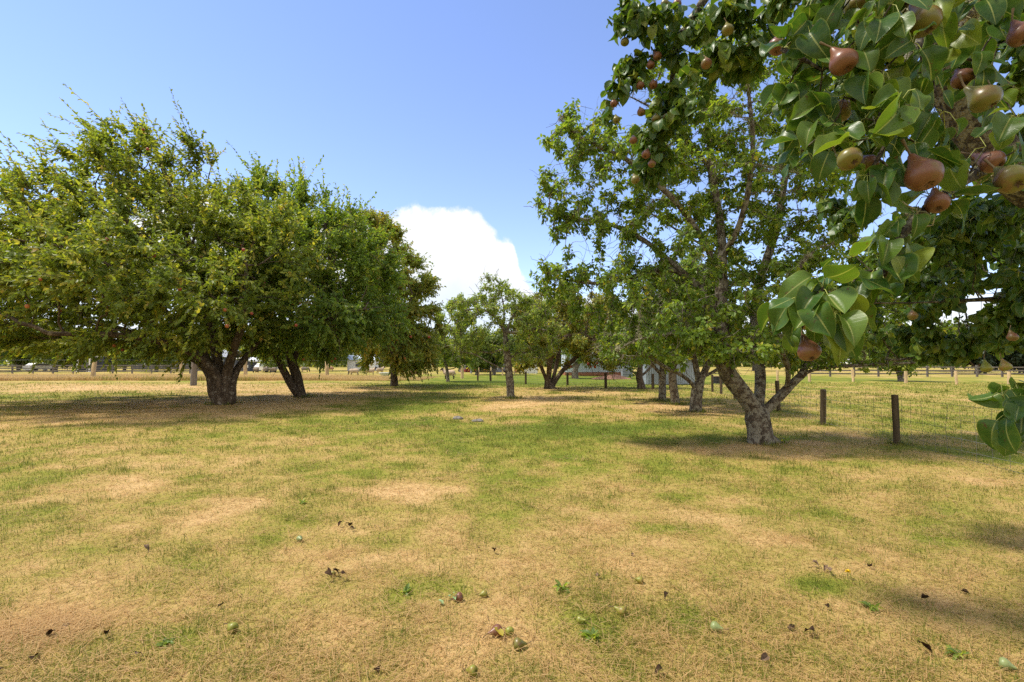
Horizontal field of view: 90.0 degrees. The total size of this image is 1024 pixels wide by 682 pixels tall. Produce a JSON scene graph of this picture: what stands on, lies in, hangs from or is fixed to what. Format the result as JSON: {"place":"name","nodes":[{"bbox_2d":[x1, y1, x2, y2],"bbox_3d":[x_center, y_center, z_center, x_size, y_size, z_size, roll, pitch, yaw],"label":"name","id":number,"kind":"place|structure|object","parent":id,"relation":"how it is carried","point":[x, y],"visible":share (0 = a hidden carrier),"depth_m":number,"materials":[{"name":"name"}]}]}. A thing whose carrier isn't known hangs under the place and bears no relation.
{"place":"outdoors","nodes":[
{"label":"outdoors","id":0,"kind":"place"},
{"bbox_2d":[22,363,51,371],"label":"parked car","id":1,"kind":"object","parent":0,"point":[37,366],"visible":0.43,"depth_m":86.83,"materials":[{"name":"white paint"}]},
{"bbox_2d":[133,350,240,368],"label":"long house","id":2,"kind":"structure","parent":0,"point":[225,355],"depth_m":114.88,"materials":[{"name":"grey stone"}]},
{"bbox_2d":[0,363,1023,681],"bbox_3d":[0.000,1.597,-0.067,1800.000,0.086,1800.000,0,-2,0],"label":"meadow ground","id":3,"kind":"structure","parent":0,"point":[732,505],"depth_m":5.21,"materials":[{"name":"plant"}]},
{"bbox_2d":[0,333,10,361],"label":"background tree","id":4,"kind":"object","parent":3,"relation":"on","point":[3,354],"visible":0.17,"depth_m":86.04,"materials":[{"name":"green plant"}]},
{"bbox_2d":[4,326,35,369],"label":"background tree","id":5,"kind":"object","parent":3,"relation":"on","point":[18,360],"visible":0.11,"depth_m":91.48,"materials":[{"name":"green plant"}]},
{"bbox_2d":[46,629,54,636],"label":"fallen leaf","id":6,"kind":"object","parent":3,"relation":"on","point":[48,632],"visible":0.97,"depth_m":2.96,"materials":[{"name":"black plant"}]},
{"bbox_2d":[28,331,85,371],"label":"background tree","id":7,"kind":"object","parent":3,"relation":"on","point":[60,361],"visible":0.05,"depth_m":84.71,"materials":[{"name":"green plant"}]},
{"bbox_2d":[68,356,114,371],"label":"porch house","id":8,"kind":"structure","parent":3,"relation":"on","point":[103,359],"depth_m":87.00,"materials":[{"name":"white paint"}]},
{"bbox_2d":[0,364,243,373],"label":"rail fence","id":9,"kind":"object","parent":3,"relation":"on","point":[12,368],"visible":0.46,"depth_m":71.39,"materials":[{"name":"brown wood"}]},
{"bbox_2d":[107,343,144,371],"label":"background tree","id":10,"kind":"object","parent":3,"relation":"on","point":[130,360],"visible":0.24,"depth_m":86.98,"materials":[{"name":"green plant"}]},
{"bbox_2d":[130,335,177,371],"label":"background tree","id":11,"kind":"object","parent":3,"relation":"on","point":[161,362],"visible":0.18,"depth_m":82.42,"materials":[{"name":"green plant"}]},
{"bbox_2d":[154,637,175,647],"bbox_3d":[-1.972,1.712,2.910,0.104,0.080,0.114,1,-3,-28],"label":"weed","id":12,"kind":"object","parent":3,"relation":"on","point":[165,641],"visible":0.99,"depth_m":2.90,"materials":[{"name":"green plant"}]},
{"bbox_2d":[0,84,344,404],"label":"plum tree","id":13,"kind":"object","parent":3,"relation":"on","point":[126,273],"visible":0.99,"depth_m":17.07,"materials":[{"name":"green plant"}]},
{"bbox_2d":[190,362,197,385],"bbox_3d":[-21.931,1.769,35.350,0.467,2.824,0.408,0,-2,0],"label":"old post","id":14,"kind":"object","parent":3,"relation":"on","point":[193,376],"visible":0.53,"depth_m":35.17,"materials":[{"name":"grey wood"}]},
{"bbox_2d":[0,372,438,380],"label":"tall dry grass","id":15,"kind":"structure","parent":3,"relation":"on","point":[146,377],"depth_m":45.07,"materials":[{"name":"beige plant"}]},
{"bbox_2d":[223,622,238,633],"bbox_3d":[-1.683,1.703,3.061,0.117,0.061,0.062,2,-19,36],"label":"windfall pear","id":16,"kind":"object","parent":3,"relation":"on","point":[233,626],"visible":1,"depth_m":3.03,"materials":[{"name":"food"}]},
{"bbox_2d":[8,360,463,378],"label":"deer fence","id":17,"kind":"object","parent":3,"relation":"on","point":[93,368],"visible":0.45,"depth_m":50.81,"materials":[{"name":"wood"}]},
{"bbox_2d":[234,357,260,370],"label":"gabled hut","id":18,"kind":"object","parent":3,"relation":"on","point":[249,366],"visible":0.3,"depth_m":89.98,"materials":[{"name":"white paint"}]},
{"bbox_2d":[254,363,277,371],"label":"parked car","id":19,"kind":"object","parent":3,"relation":"on","point":[260,367],"visible":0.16,"depth_m":84.08,"materials":[{"name":"white paint"}]},
{"bbox_2d":[257,338,294,371],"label":"background tree","id":20,"kind":"object","parent":3,"relation":"on","point":[270,359],"visible":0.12,"depth_m":83.05,"materials":[{"name":"green plant"}]},
{"bbox_2d":[158,141,432,396],"bbox_3d":[-9.599,-3.090,23.899,11.834,11.718,12.516,0,-2,0],"label":"plum tree","id":21,"kind":"object","parent":3,"relation":"on","point":[352,325],"visible":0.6,"depth_m":22.40,"materials":[{"name":"green plant"}]},
{"bbox_2d":[296,535,302,541],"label":"windfall pear","id":22,"kind":"object","parent":3,"relation":"on","point":[299,538],"visible":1,"depth_m":4.58,"materials":[{"name":"green food"}]},
{"bbox_2d":[305,329,348,368],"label":"background tree","id":23,"kind":"object","parent":3,"relation":"on","point":[321,366],"visible":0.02,"depth_m":93.27,"materials":[{"name":"green plant"}]},
{"bbox_2d":[325,567,344,576],"bbox_3d":[-1.290,1.706,3.779,0.157,0.092,0.133,0,-2,0],"label":"leaf clump","id":24,"kind":"object","parent":3,"relation":"on","point":[328,571],"visible":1,"depth_m":3.75,"materials":[{"name":"brown plant"}]},
{"bbox_2d":[338,521,353,527],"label":"leaf clump","id":25,"kind":"object","parent":3,"relation":"on","point":[339,522],"visible":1,"depth_m":4.95,"materials":[{"name":"brown plant"}]},
{"bbox_2d":[348,369,359,374],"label":"sheep","id":26,"kind":"object","parent":3,"relation":"on","point":[355,371],"visible":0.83,"depth_m":61.73},
{"bbox_2d":[347,355,377,369],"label":"white shed","id":27,"kind":"structure","parent":3,"relation":"on","point":[352,363],"depth_m":98.41,"materials":[{"name":"paint"}]},
{"bbox_2d":[365,367,376,374],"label":"sheep","id":28,"kind":"object","parent":3,"relation":"on","point":[372,370],"visible":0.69,"depth_m":62.81},
{"bbox_2d":[360,348,385,367],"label":"background tree","id":29,"kind":"object","parent":3,"relation":"on","point":[379,366],"visible":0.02,"depth_m":111.45,"materials":[{"name":"green plant"}]},
{"bbox_2d":[311,205,452,386],"bbox_3d":[-8.771,-3.106,34.142,9.392,12.374,10.236,0,-2,0],"label":"plum tree","id":30,"kind":"object","parent":3,"relation":"on","point":[399,362],"visible":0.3,"depth_m":32.88,"materials":[{"name":"green plant"}]},
{"bbox_2d":[379,372,388,375],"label":"water trough","id":31,"kind":"object","parent":3,"relation":"on","point":[384,373],"visible":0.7,"depth_m":58.16,"materials":[{"name":"grey metal"}]},
{"bbox_2d":[400,583,410,594],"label":"weed","id":32,"kind":"object","parent":3,"relation":"on","point":[407,589],"visible":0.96,"depth_m":3.56,"materials":[{"name":"green plant"}]},
{"bbox_2d":[406,345,423,362],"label":"background tree","id":33,"kind":"object","parent":3,"relation":"on","point":[413,355],"visible":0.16,"depth_m":93.43,"materials":[{"name":"green plant"}]},
{"bbox_2d":[440,368,455,378],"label":"sheep","id":34,"kind":"object","parent":3,"relation":"on","point":[452,372],"visible":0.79,"depth_m":48.77},
{"bbox_2d":[448,592,462,601],"bbox_3d":[-0.384,1.733,3.453,0.105,0.060,0.061,-16,26,0],"label":"windfall pear","id":35,"kind":"object","parent":3,"relation":"on","point":[459,596],"visible":0.98,"depth_m":3.44,"materials":[{"name":"brown food"}]},
{"bbox_2d":[435,292,478,381],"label":"apple tree","id":36,"kind":"object","parent":3,"relation":"on","point":[444,362],"visible":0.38,"depth_m":41.95,"materials":[{"name":"green plant"}]},
{"bbox_2d":[463,664,477,676],"bbox_3d":[-0.223,1.705,2.651,0.097,0.056,0.055,-17,27,29],"label":"windfall pear","id":37,"kind":"object","parent":3,"relation":"on","point":[473,668],"visible":0.96,"depth_m":2.62,"materials":[{"name":"yellow food"}]},
{"bbox_2d":[458,326,496,374],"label":"background tree","id":38,"kind":"object","parent":3,"relation":"on","point":[471,365],"visible":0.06,"depth_m":65.43,"materials":[{"name":"green plant"}]},
{"bbox_2d":[458,357,504,371],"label":"cottage","id":39,"kind":"structure","parent":3,"relation":"on","point":[497,369],"depth_m":83.87,"materials":[{"name":"grey stone"}]},
{"bbox_2d":[479,590,486,596],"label":"windfall pear","id":40,"kind":"object","parent":3,"relation":"on","point":[483,593],"visible":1,"depth_m":3.50,"materials":[{"name":"yellow food"}]},
{"bbox_2d":[483,624,501,637],"bbox_3d":[-0.117,1.712,3.011,0.132,0.069,0.070,-1,14,-28],"label":"windfall pear","id":41,"kind":"object","parent":3,"relation":"on","point":[493,631],"visible":0.73,"depth_m":3.00,"materials":[{"name":"food"}]},
{"bbox_2d":[472,327,516,374],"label":"background tree","id":42,"kind":"object","parent":3,"relation":"on","point":[491,340],"visible":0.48,"depth_m":63.35,"materials":[{"name":"green plant"}]},
{"bbox_2d":[0,334,991,366],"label":"woodland","id":43,"kind":"object","parent":3,"relation":"on","point":[388,365],"depth_m":179.56,"materials":[{"name":"green plant"}]},
{"bbox_2d":[494,627,503,635],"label":"fallen leaf","id":44,"kind":"object","parent":3,"relation":"on","point":[500,631],"visible":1,"depth_m":2.99,"materials":[{"name":"yellow plant"}]},
{"bbox_2d":[436,269,570,398],"bbox_3d":[-0.461,-0.356,22.840,6.226,5.956,5.038,0,-2,0],"label":"apple tree","id":45,"kind":"object","parent":3,"relation":"on","point":[541,312],"visible":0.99,"depth_m":22.31,"materials":[{"name":"green plant"}]},
{"bbox_2d":[503,626,513,636],"bbox_3d":[-0.024,1.723,3.054,0.056,0.055,0.096,4,-10,-21],"label":"windfall pear","id":46,"kind":"object","parent":3,"relation":"on","point":[509,629],"visible":0.99,"depth_m":3.02,"materials":[{"name":"food"}]},
{"bbox_2d":[513,637,531,649],"bbox_3d":[0.061,1.712,2.894,0.114,0.066,0.065,8,-47,-15],"label":"windfall pear","id":47,"kind":"object","parent":3,"relation":"on","point":[519,642],"visible":0.98,"depth_m":2.87,"materials":[{"name":"food"}]},
{"bbox_2d":[529,367,536,373],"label":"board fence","id":48,"kind":"object","parent":3,"relation":"on","point":[533,370],"visible":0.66,"depth_m":67.85,"materials":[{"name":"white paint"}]},
{"bbox_2d":[536,321,568,369],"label":"background tree","id":49,"kind":"object","parent":3,"relation":"on","point":[554,359],"visible":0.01,"depth_m":91.48,"materials":[{"name":"green plant"}]},
{"bbox_2d":[552,579,571,592],"bbox_3d":[0.359,1.754,3.624,0.160,0.088,0.150,0,-2,0],"label":"weed","id":50,"kind":"object","parent":3,"relation":"on","point":[558,585],"visible":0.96,"depth_m":3.63,"materials":[{"name":"green plant"}]},
{"bbox_2d":[477,370,653,388],"bbox_3d":[2.248,2.748,37.347,1.838,1.071,18.663,2,-3,-36],"label":"wire fence","id":51,"kind":"object","parent":3,"relation":"on","point":[604,382],"visible":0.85,"depth_m":35.96,"materials":[{"name":"metal"}]},
{"bbox_2d":[508,282,637,388],"bbox_3d":[3.419,-0.349,31.083,8.479,6.915,8.436,0,-2,0],"label":"apple tree","id":52,"kind":"object","parent":3,"relation":"on","point":[583,347],"visible":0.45,"depth_m":30.07,"materials":[{"name":"green plant"}]},
{"bbox_2d":[561,315,592,378],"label":"apple tree","id":53,"kind":"object","parent":3,"relation":"on","point":[578,362],"visible":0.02,"depth_m":50.60,"materials":[{"name":"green plant"}]},
{"bbox_2d":[576,615,588,622],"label":"windfall pear","id":54,"kind":"object","parent":3,"relation":"on","point":[579,618],"visible":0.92,"depth_m":3.15,"materials":[{"name":"food"}]},
{"bbox_2d":[578,626,599,641],"bbox_3d":[0.453,1.718,2.978,0.135,0.076,0.139,0,-2,0],"label":"weed","id":55,"kind":"object","parent":3,"relation":"on","point":[587,633],"visible":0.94,"depth_m":2.98,"materials":[{"name":"green plant"}]},
{"bbox_2d":[561,351,630,375],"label":"corrugated shed","id":56,"kind":"structure","parent":3,"relation":"on","point":[582,370],"depth_m":61.90,"materials":[{"name":"silver metal"}]},
{"bbox_2d":[608,606,625,616],"bbox_3d":[0.674,1.711,3.275,0.115,0.065,0.066,19,-36,25],"label":"windfall pear","id":57,"kind":"object","parent":3,"relation":"on","point":[619,611],"visible":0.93,"depth_m":3.25,"materials":[{"name":"yellow food"}]},
{"bbox_2d":[616,356,654,388],"bbox_3d":[8.127,0.283,30.825,4.077,5.352,4.541,0,-2,0],"label":"apple tree","id":58,"kind":"object","parent":3,"relation":"on","point":[639,374],"visible":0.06,"depth_m":30.75,"materials":[{"name":"green plant"}]},
{"bbox_2d":[631,576,643,583],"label":"windfall pear","id":59,"kind":"object","parent":3,"relation":"on","point":[639,580],"visible":1,"depth_m":3.72,"materials":[{"name":"yellow food"}]},
{"bbox_2d":[583,242,705,400],"bbox_3d":[5.742,-0.784,21.442,5.651,6.676,5.826,0,-2,0],"label":"pear tree","id":60,"kind":"object","parent":3,"relation":"on","point":[662,382],"visible":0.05,"depth_m":21.26,"materials":[{"name":"green plant"}]},
{"bbox_2d":[655,664,662,673],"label":"fallen leaf","id":61,"kind":"object","parent":3,"relation":"on","point":[658,667],"visible":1,"depth_m":2.63,"materials":[{"name":"brown plant"}]},
{"bbox_2d":[643,359,694,383],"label":"corrugated shed","id":62,"kind":"structure","parent":3,"relation":"on","point":[690,371],"depth_m":36.94,"materials":[{"name":"silver metal"}]},
{"bbox_2d":[623,243,752,404],"bbox_3d":[6.917,-0.960,19.626,5.731,6.957,5.708,0,-2,0],"label":"pear tree","id":63,"kind":"object","parent":3,"relation":"on","point":[673,388],"visible":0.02,"depth_m":19.52,"materials":[{"name":"green plant"}]},
{"bbox_2d":[606,238,771,411],"bbox_3d":[5.985,-0.473,16.669,6.478,5.693,4.702,0,-2,0],"label":"pear tree","id":64,"kind":"object","parent":3,"relation":"on","point":[696,396],"visible":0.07,"depth_m":16.46,"materials":[{"name":"green plant"}]},
{"bbox_2d":[684,353,705,365],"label":"background tree","id":65,"kind":"object","parent":3,"relation":"on","point":[700,362],"visible":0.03,"depth_m":71.45,"materials":[{"name":"green plant"}]},
{"bbox_2d":[713,376,722,382],"bbox_3d":[15.091,2.813,37.415,0.700,0.555,0.580,0,-2,0],"label":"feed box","id":66,"kind":"object","parent":3,"relation":"on","point":[716,379],"visible":0.39,"depth_m":37.17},
{"bbox_2d":[710,621,728,631],"bbox_3d":[1.235,1.707,3.043,0.106,0.060,0.061,-1,10,37],"label":"windfall pear","id":67,"kind":"object","parent":3,"relation":"on","point":[714,625],"visible":0.98,"depth_m":3.04,"materials":[{"name":"food"}]},
{"bbox_2d":[520,0,984,444],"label":"pear tree","id":68,"kind":"object","parent":3,"relation":"on","point":[715,328],"visible":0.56,"depth_m":9.89,"materials":[{"name":"green plant"}]},
{"bbox_2d":[744,325,780,370],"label":"background tree","id":69,"kind":"object","parent":3,"relation":"on","point":[766,364],"depth_m":93.97,"materials":[{"name":"green plant"}]},
{"bbox_2d":[761,652,769,659],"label":"fallen leaf","id":70,"kind":"object","parent":3,"relation":"on","point":[764,656],"visible":1,"depth_m":2.72,"materials":[{"name":"brown plant"}]},
{"bbox_2d":[599,0,1023,455],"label":"pear tree","id":71,"kind":"object","parent":3,"relation":"on","point":[871,115],"visible":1,"depth_m":1.31,"materials":[{"name":"green plant"}]},
{"bbox_2d":[803,331,826,367],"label":"background tree","id":72,"kind":"object","parent":3,"relation":"on","point":[817,359],"visible":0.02,"depth_m":103.20,"materials":[{"name":"green plant"}]},
{"bbox_2d":[813,559,831,570],"bbox_3d":[2.377,1.734,3.921,0.099,0.058,0.158,2,-3,-38],"label":"leaf clump","id":73,"kind":"object","parent":3,"relation":"on","point":[825,566],"visible":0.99,"depth_m":3.92,"materials":[{"name":"brown plant"}]},
{"bbox_2d":[711,375,1022,473],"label":"wire fence","id":74,"kind":"object","parent":3,"relation":"on","point":[896,419],"visible":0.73,"depth_m":10.19,"materials":[{"name":"grey metal"}]},
{"bbox_2d":[859,601,882,612],"bbox_3d":[2.333,1.724,3.335,0.095,0.086,0.155,1,-2,-17],"label":"weed","id":75,"kind":"object","parent":3,"relation":"on","point":[872,607],"visible":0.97,"depth_m":3.31,"materials":[{"name":"green plant"}]},
{"bbox_2d":[859,319,921,380],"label":"background tree","id":76,"kind":"object","parent":3,"relation":"on","point":[901,369],"visible":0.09,"depth_m":42.77,"materials":[{"name":"green plant"}]},
{"bbox_2d":[776,370,1021,383],"bbox_3d":[30.643,2.822,39.797,17.934,1.133,2.054,-1,-3,29],"label":"wire fence","id":77,"kind":"object","parent":3,"relation":"on","point":[905,376],"visible":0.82,"depth_m":39.27,"materials":[{"name":"metal"}]},
{"bbox_2d":[806,365,1023,376],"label":"rail fence","id":78,"kind":"object","parent":3,"relation":"on","point":[977,374],"visible":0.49,"depth_m":56.69,"materials":[{"name":"wood"}]},
{"bbox_2d":[918,640,932,653],"bbox_3d":[2.272,1.684,2.819,0.063,0.072,0.047,0,-2,0],"label":"fallen leaf","id":79,"kind":"object","parent":3,"relation":"on","point":[928,646],"visible":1,"depth_m":2.81,"materials":[{"name":"black plant"}]},
{"bbox_2d":[935,320,957,371],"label":"background tree","id":80,"kind":"object","parent":3,"relation":"on","point":[944,364],"depth_m":85.27,"materials":[{"name":"green plant"}]},
{"bbox_2d":[945,644,968,659],"bbox_3d":[2.426,1.698,2.791,0.120,0.072,0.104,-1,-3,22],"label":"weed","id":81,"kind":"object","parent":3,"relation":"on","point":[951,649],"visible":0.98,"depth_m":2.79,"materials":[{"name":"green plant"}]},
{"bbox_2d":[947,323,1004,372],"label":"conifer hedge tree","id":82,"kind":"object","parent":3,"relation":"on","point":[989,358],"visible":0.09,"depth_m":69.08,"materials":[{"name":"green plant"}]},
{"bbox_2d":[995,350,1023,372],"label":"conifer hedge tree","id":83,"kind":"object","parent":3,"relation":"on","point":[1015,358],"visible":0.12,"depth_m":67.86,"materials":[{"name":"green plant"}]},
{"bbox_2d":[998,657,1022,671],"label":"windfall pear","id":84,"kind":"object","parent":3,"relation":"on","point":[1004,662],"visible":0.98,"depth_m":2.66,"materials":[{"name":"green food"}]},
{"bbox_2d":[0,0,1023,363],"label":"sky","id":85,"kind":"structure","parent":0,"point":[439,109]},
{"bbox_2d":[592,374,630,378],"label":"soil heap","id":86,"kind":"object","parent":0,"point":[615,375],"visible":0.74,"depth_m":48.86,"materials":[{"name":"brown soil"}]},
{"bbox_2d":[621,369,632,376],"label":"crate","id":87,"kind":"object","parent":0,"point":[626,374],"visible":0.58,"depth_m":55.47,"materials":[{"name":"grey"}]}
]}

